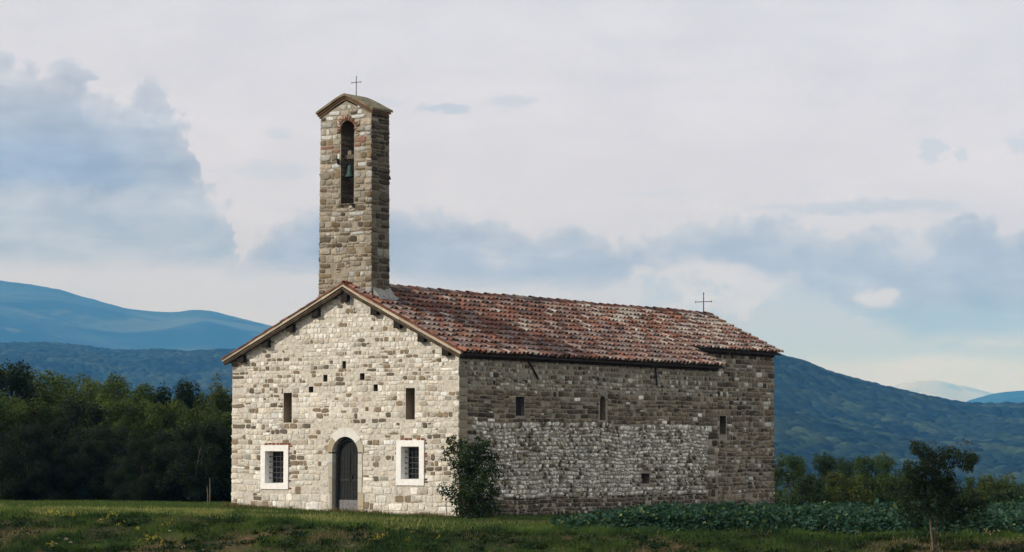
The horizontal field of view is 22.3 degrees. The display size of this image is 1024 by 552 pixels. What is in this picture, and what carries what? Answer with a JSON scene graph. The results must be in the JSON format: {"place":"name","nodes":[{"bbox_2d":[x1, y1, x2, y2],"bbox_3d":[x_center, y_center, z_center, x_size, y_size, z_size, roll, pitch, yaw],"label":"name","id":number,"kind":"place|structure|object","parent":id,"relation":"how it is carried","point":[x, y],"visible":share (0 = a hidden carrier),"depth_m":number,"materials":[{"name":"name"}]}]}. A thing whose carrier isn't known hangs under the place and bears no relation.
{"place":"outdoors","nodes":[
{"label":"outdoors","id":0,"kind":"place"},
{"bbox_2d":[0,341,234,420],"bbox_3d":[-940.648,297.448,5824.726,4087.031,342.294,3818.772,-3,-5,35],"label":"wooded ridge","id":1,"kind":"structure","parent":0,"point":[156,367],"depth_m":5104.85,"materials":[{"name":"blue plant"}]},
{"bbox_2d":[0,280,271,350],"bbox_3d":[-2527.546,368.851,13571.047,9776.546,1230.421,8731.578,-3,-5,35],"label":"mountain","id":2,"kind":"structure","parent":0,"point":[32,313],"depth_m":12612.68,"materials":[{"name":"blue"}]},
{"bbox_2d":[218,501,460,518],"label":"dry grass","id":3,"kind":"structure","parent":0,"point":[333,509],"depth_m":86.80,"materials":[{"name":"plant"}]},
{"bbox_2d":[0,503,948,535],"bbox_3d":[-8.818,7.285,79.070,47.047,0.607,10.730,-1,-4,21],"label":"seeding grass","id":4,"kind":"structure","parent":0,"point":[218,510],"depth_m":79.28,"materials":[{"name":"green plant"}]},
{"bbox_2d":[0,503,1023,551],"bbox_3d":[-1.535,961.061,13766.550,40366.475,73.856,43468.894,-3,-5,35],"label":"ground","id":5,"kind":"structure","parent":0,"point":[244,545],"depth_m":71.44,"materials":[{"name":"green plant"}]},
{"bbox_2d":[0,365,14,428],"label":"forest tree","id":6,"kind":"object","parent":5,"relation":"on","point":[5,386],"visible":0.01,"depth_m":163.08,"materials":[{"name":"green plant"}]},
{"bbox_2d":[0,390,23,453],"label":"forest tree","id":7,"kind":"object","parent":5,"relation":"on","point":[9,421],"visible":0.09,"depth_m":136.64,"materials":[{"name":"green plant"}]},
{"bbox_2d":[0,358,45,427],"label":"forest tree","id":8,"kind":"object","parent":5,"relation":"on","point":[18,378],"visible":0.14,"depth_m":154.14,"materials":[{"name":"green plant"}]},
{"bbox_2d":[0,422,57,500],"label":"woodland shrub","id":9,"kind":"object","parent":5,"relation":"on","point":[22,464],"visible":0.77,"depth_m":114.70,"materials":[{"name":"green plant"}]},
{"bbox_2d":[1,387,70,455],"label":"forest tree","id":10,"kind":"object","parent":5,"relation":"on","point":[32,418],"visible":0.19,"depth_m":138.48,"materials":[{"name":"green plant"}]},
{"bbox_2d":[4,369,68,423],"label":"forest tree","id":11,"kind":"object","parent":5,"relation":"on","point":[55,380],"visible":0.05,"depth_m":162.98,"materials":[{"name":"green plant"}]},
{"bbox_2d":[17,402,82,472],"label":"forest tree","id":12,"kind":"object","parent":5,"relation":"on","point":[49,416],"visible":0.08,"depth_m":139.02,"materials":[{"name":"green plant"}]},
{"bbox_2d":[11,435,89,500],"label":"woodland shrub","id":13,"kind":"object","parent":5,"relation":"on","point":[58,494],"visible":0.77,"depth_m":114.86,"materials":[{"name":"green plant"}]},
{"bbox_2d":[30,369,102,426],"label":"forest tree","id":14,"kind":"object","parent":5,"relation":"on","point":[50,398],"visible":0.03,"depth_m":156.75,"materials":[{"name":"green plant"}]},
{"bbox_2d":[29,395,122,480],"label":"forest tree","id":15,"kind":"object","parent":5,"relation":"on","point":[74,433],"visible":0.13,"depth_m":134.54,"materials":[{"name":"green plant"}]},
{"bbox_2d":[46,439,124,500],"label":"woodland shrub","id":16,"kind":"object","parent":5,"relation":"on","point":[95,493],"visible":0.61,"depth_m":115.75,"materials":[{"name":"green plant"}]},
{"bbox_2d":[48,372,131,423],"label":"forest tree","id":17,"kind":"object","parent":5,"relation":"on","point":[117,386],"visible":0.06,"depth_m":162.81,"materials":[{"name":"green plant"}]},
{"bbox_2d":[70,425,146,500],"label":"woodland shrub","id":18,"kind":"object","parent":5,"relation":"on","point":[105,440],"visible":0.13,"depth_m":119.76,"materials":[{"name":"green plant"}]},
{"bbox_2d":[78,390,144,467],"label":"forest tree","id":19,"kind":"object","parent":5,"relation":"on","point":[115,410],"visible":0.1,"depth_m":140.07,"materials":[{"name":"green plant"}]},
{"bbox_2d":[82,382,156,435],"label":"forest tree","id":20,"kind":"object","parent":5,"relation":"on","point":[146,394],"visible":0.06,"depth_m":151.68,"materials":[{"name":"green plant"}]},
{"bbox_2d":[104,438,170,501],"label":"woodland shrub","id":21,"kind":"object","parent":5,"relation":"on","point":[125,489],"visible":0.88,"depth_m":113.88,"materials":[{"name":"green plant"}]},
{"bbox_2d":[107,411,175,466],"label":"forest tree","id":22,"kind":"object","parent":5,"relation":"on","point":[154,424],"visible":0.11,"depth_m":133.25,"materials":[{"name":"green plant"}]},
{"bbox_2d":[119,382,174,412],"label":"forest tree","id":23,"kind":"object","parent":5,"relation":"on","point":[144,392],"depth_m":162.58,"materials":[{"name":"green plant"}]},
{"bbox_2d":[144,532,161,543],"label":"flower clump","id":24,"kind":"object","parent":5,"relation":"on","point":[150,537],"visible":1,"depth_m":73.08,"materials":[{"name":"green plant"}]},
{"bbox_2d":[131,428,196,501],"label":"woodland shrub","id":25,"kind":"object","parent":5,"relation":"on","point":[160,438],"visible":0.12,"depth_m":117.53,"materials":[{"name":"green plant"}]},
{"bbox_2d":[134,397,197,439],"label":"forest tree","id":26,"kind":"object","parent":5,"relation":"on","point":[165,413],"visible":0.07,"depth_m":140.42,"materials":[{"name":"green plant"}]},
{"bbox_2d":[149,377,205,428],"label":"forest tree","id":27,"kind":"object","parent":5,"relation":"on","point":[188,392],"visible":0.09,"depth_m":152.41,"materials":[{"name":"green plant"}]},
{"bbox_2d":[151,392,224,462],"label":"forest tree","id":28,"kind":"object","parent":5,"relation":"on","point":[182,414],"visible":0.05,"depth_m":139.31,"materials":[{"name":"green plant"}]},
{"bbox_2d":[150,420,231,502],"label":"woodland shrub","id":29,"kind":"object","parent":5,"relation":"on","point":[180,482],"visible":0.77,"depth_m":113.53,"materials":[{"name":"green plant"}]},
{"bbox_2d":[184,389,231,415],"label":"forest tree","id":30,"kind":"object","parent":5,"relation":"on","point":[199,401],"visible":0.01,"depth_m":153.00,"materials":[{"name":"green plant"}]},
{"bbox_2d":[185,424,231,502],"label":"woodland shrub","id":31,"kind":"object","parent":5,"relation":"on","point":[222,429],"visible":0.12,"depth_m":115.38,"materials":[{"name":"green plant"}]},
{"bbox_2d":[209,478,210,503],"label":"wooden stake","id":32,"kind":"object","parent":5,"relation":"on","point":[210,491],"visible":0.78,"depth_m":92.68,"materials":[{"name":"brown wood"}]},
{"bbox_2d":[192,408,231,483],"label":"forest tree","id":33,"kind":"object","parent":5,"relation":"on","point":[226,420],"visible":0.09,"depth_m":133.53,"materials":[{"name":"green plant"}]},
{"bbox_2d":[193,372,231,419],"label":"forest tree","id":34,"kind":"object","parent":5,"relation":"on","point":[223,400],"visible":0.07,"depth_m":151.56,"materials":[{"name":"green plant"}]},
{"bbox_2d":[218,454,231,501],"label":"woodland shrub","id":35,"kind":"object","parent":5,"relation":"on","point":[224,468],"visible":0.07,"depth_m":113.85,"materials":[{"name":"green plant"}]},
{"bbox_2d":[436,482,455,516],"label":"sapling","id":36,"kind":"object","parent":5,"relation":"on","point":[443,492],"visible":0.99,"depth_m":81.86,"materials":[{"name":"green plant"}]},
{"bbox_2d":[438,435,507,518],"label":"corner bush","id":37,"kind":"object","parent":5,"relation":"on","point":[473,506],"visible":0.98,"depth_m":82.52,"materials":[{"name":"green plant"}]},
{"bbox_2d":[221,76,783,517],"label":"chapel","id":38,"kind":"structure","parent":5,"relation":"on","point":[360,382],"depth_m":88.52,"materials":[{"name":"beige stone"}]},
{"bbox_2d":[260,445,288,488],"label":"window","id":39,"kind":"structure","parent":38,"relation":"in","point":[274,459],"depth_m":89.07,"materials":[{"name":"stone"}]},
{"bbox_2d":[336,151,353,177],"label":"church bell","id":40,"kind":"object","parent":38,"relation":"hanging from","point":[350,168],"visible":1,"depth_m":88.07,"materials":[{"name":"teal metal"}]},
{"bbox_2d":[336,439,357,510],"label":"door","id":41,"kind":"structure","parent":38,"relation":"in","point":[347,451],"depth_m":87.24,"materials":[{"name":"grey wood"}]},
{"bbox_2d":[396,440,424,485],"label":"window","id":42,"kind":"structure","parent":38,"relation":"in","point":[410,454],"depth_m":85.72,"materials":[{"name":"stone"}]},
{"bbox_2d":[774,467,782,496],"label":"bush","id":43,"kind":"object","parent":5,"relation":"on","point":[776,485],"visible":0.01,"depth_m":131.41,"materials":[{"name":"green plant"}]},
{"bbox_2d":[549,496,1023,534],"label":"crop plants","id":44,"kind":"object","parent":5,"relation":"on","point":[848,516],"visible":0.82,"depth_m":70.14,"materials":[{"name":"green plant"}]},
{"bbox_2d":[774,451,808,503],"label":"bush","id":45,"kind":"object","parent":5,"relation":"on","point":[792,475],"visible":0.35,"depth_m":127.49,"materials":[{"name":"green plant"}]},
{"bbox_2d":[783,469,834,506],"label":"bush","id":46,"kind":"object","parent":5,"relation":"on","point":[810,483],"visible":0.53,"depth_m":115.28,"materials":[{"name":"green plant"}]},
{"bbox_2d":[812,450,837,497],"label":"bush","id":47,"kind":"object","parent":5,"relation":"on","point":[826,464],"visible":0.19,"depth_m":133.27,"materials":[{"name":"green plant"}]},
{"bbox_2d":[804,469,876,504],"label":"bush","id":48,"kind":"object","parent":5,"relation":"on","point":[841,489],"visible":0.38,"depth_m":117.02,"materials":[{"name":"green plant"}]},
{"bbox_2d":[835,455,857,483],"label":"bush","id":49,"kind":"object","parent":5,"relation":"on","point":[845,467],"visible":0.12,"depth_m":139.26,"materials":[{"name":"green plant"}]},
{"bbox_2d":[848,472,879,498],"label":"bush","id":50,"kind":"object","parent":5,"relation":"on","point":[866,485],"visible":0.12,"depth_m":119.36,"materials":[{"name":"green plant"}]},
{"bbox_2d":[849,450,911,501],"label":"bush","id":51,"kind":"object","parent":5,"relation":"on","point":[878,465],"visible":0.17,"depth_m":125.52,"materials":[{"name":"green plant"}]},
{"bbox_2d":[869,469,907,504],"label":"bush","id":52,"kind":"object","parent":5,"relation":"on","point":[893,483],"visible":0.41,"depth_m":118.23,"materials":[{"name":"green plant"}]},
{"bbox_2d":[893,467,919,495],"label":"bush","id":53,"kind":"object","parent":5,"relation":"on","point":[898,475],"visible":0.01,"depth_m":131.67,"materials":[{"name":"green plant"}]},
{"bbox_2d":[909,476,965,502],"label":"bush","id":54,"kind":"object","parent":5,"relation":"on","point":[939,492],"depth_m":129.42,"materials":[{"name":"green plant"}]},
{"bbox_2d":[896,437,989,551],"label":"young tree","id":55,"kind":"object","parent":5,"relation":"on","point":[931,471],"visible":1,"depth_m":65.45,"materials":[{"name":"green plant"}]},
{"bbox_2d":[961,475,978,493],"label":"bush","id":56,"kind":"object","parent":5,"relation":"on","point":[970,481],"visible":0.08,"depth_m":135.40,"materials":[{"name":"green plant"}]},
{"bbox_2d":[966,472,1023,500],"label":"bush","id":57,"kind":"object","parent":5,"relation":"on","point":[984,486],"visible":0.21,"depth_m":123.11,"materials":[{"name":"green plant"}]},
{"bbox_2d":[985,486,1023,503],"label":"bush","id":58,"kind":"object","parent":5,"relation":"on","point":[1009,495],"visible":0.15,"depth_m":117.38,"materials":[{"name":"green plant"}]},
{"bbox_2d":[987,535,1023,550],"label":"flower clump","id":59,"kind":"object","parent":5,"relation":"on","point":[1012,542],"visible":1,"depth_m":65.78,"materials":[{"name":"green plant"}]},
{"bbox_2d":[1011,482,1023,494],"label":"bush","id":60,"kind":"object","parent":5,"relation":"on","point":[1022,486],"visible":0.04,"depth_m":129.50,"materials":[{"name":"green plant"}]},
{"bbox_2d":[0,499,1023,536],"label":"meadow grass","id":61,"kind":"structure","parent":0,"point":[28,504],"depth_m":84.16,"materials":[{"name":"green plant"}]},
{"bbox_2d":[0,0,1023,392],"label":"sky","id":62,"kind":"structure","parent":0,"point":[842,181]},
{"bbox_2d":[774,354,1023,500],"bbox_3d":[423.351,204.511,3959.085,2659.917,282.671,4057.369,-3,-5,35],"label":"wooded hill","id":63,"kind":"structure","parent":0,"point":[818,409],"depth_m":3011.04,"materials":[{"name":"blue plant"}]},
{"bbox_2d":[892,380,993,401],"bbox_3d":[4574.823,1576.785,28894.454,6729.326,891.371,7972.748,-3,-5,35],"label":"mountain","id":64,"kind":"structure","parent":0,"point":[947,390],"depth_m":28939.34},
{"bbox_2d":[967,390,1023,402],"bbox_3d":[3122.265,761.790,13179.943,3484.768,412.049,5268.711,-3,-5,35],"label":"mountain","id":65,"kind":"structure","parent":0,"point":[1014,396],"depth_m":13176.31,"materials":[{"name":"blue"}]}
]}

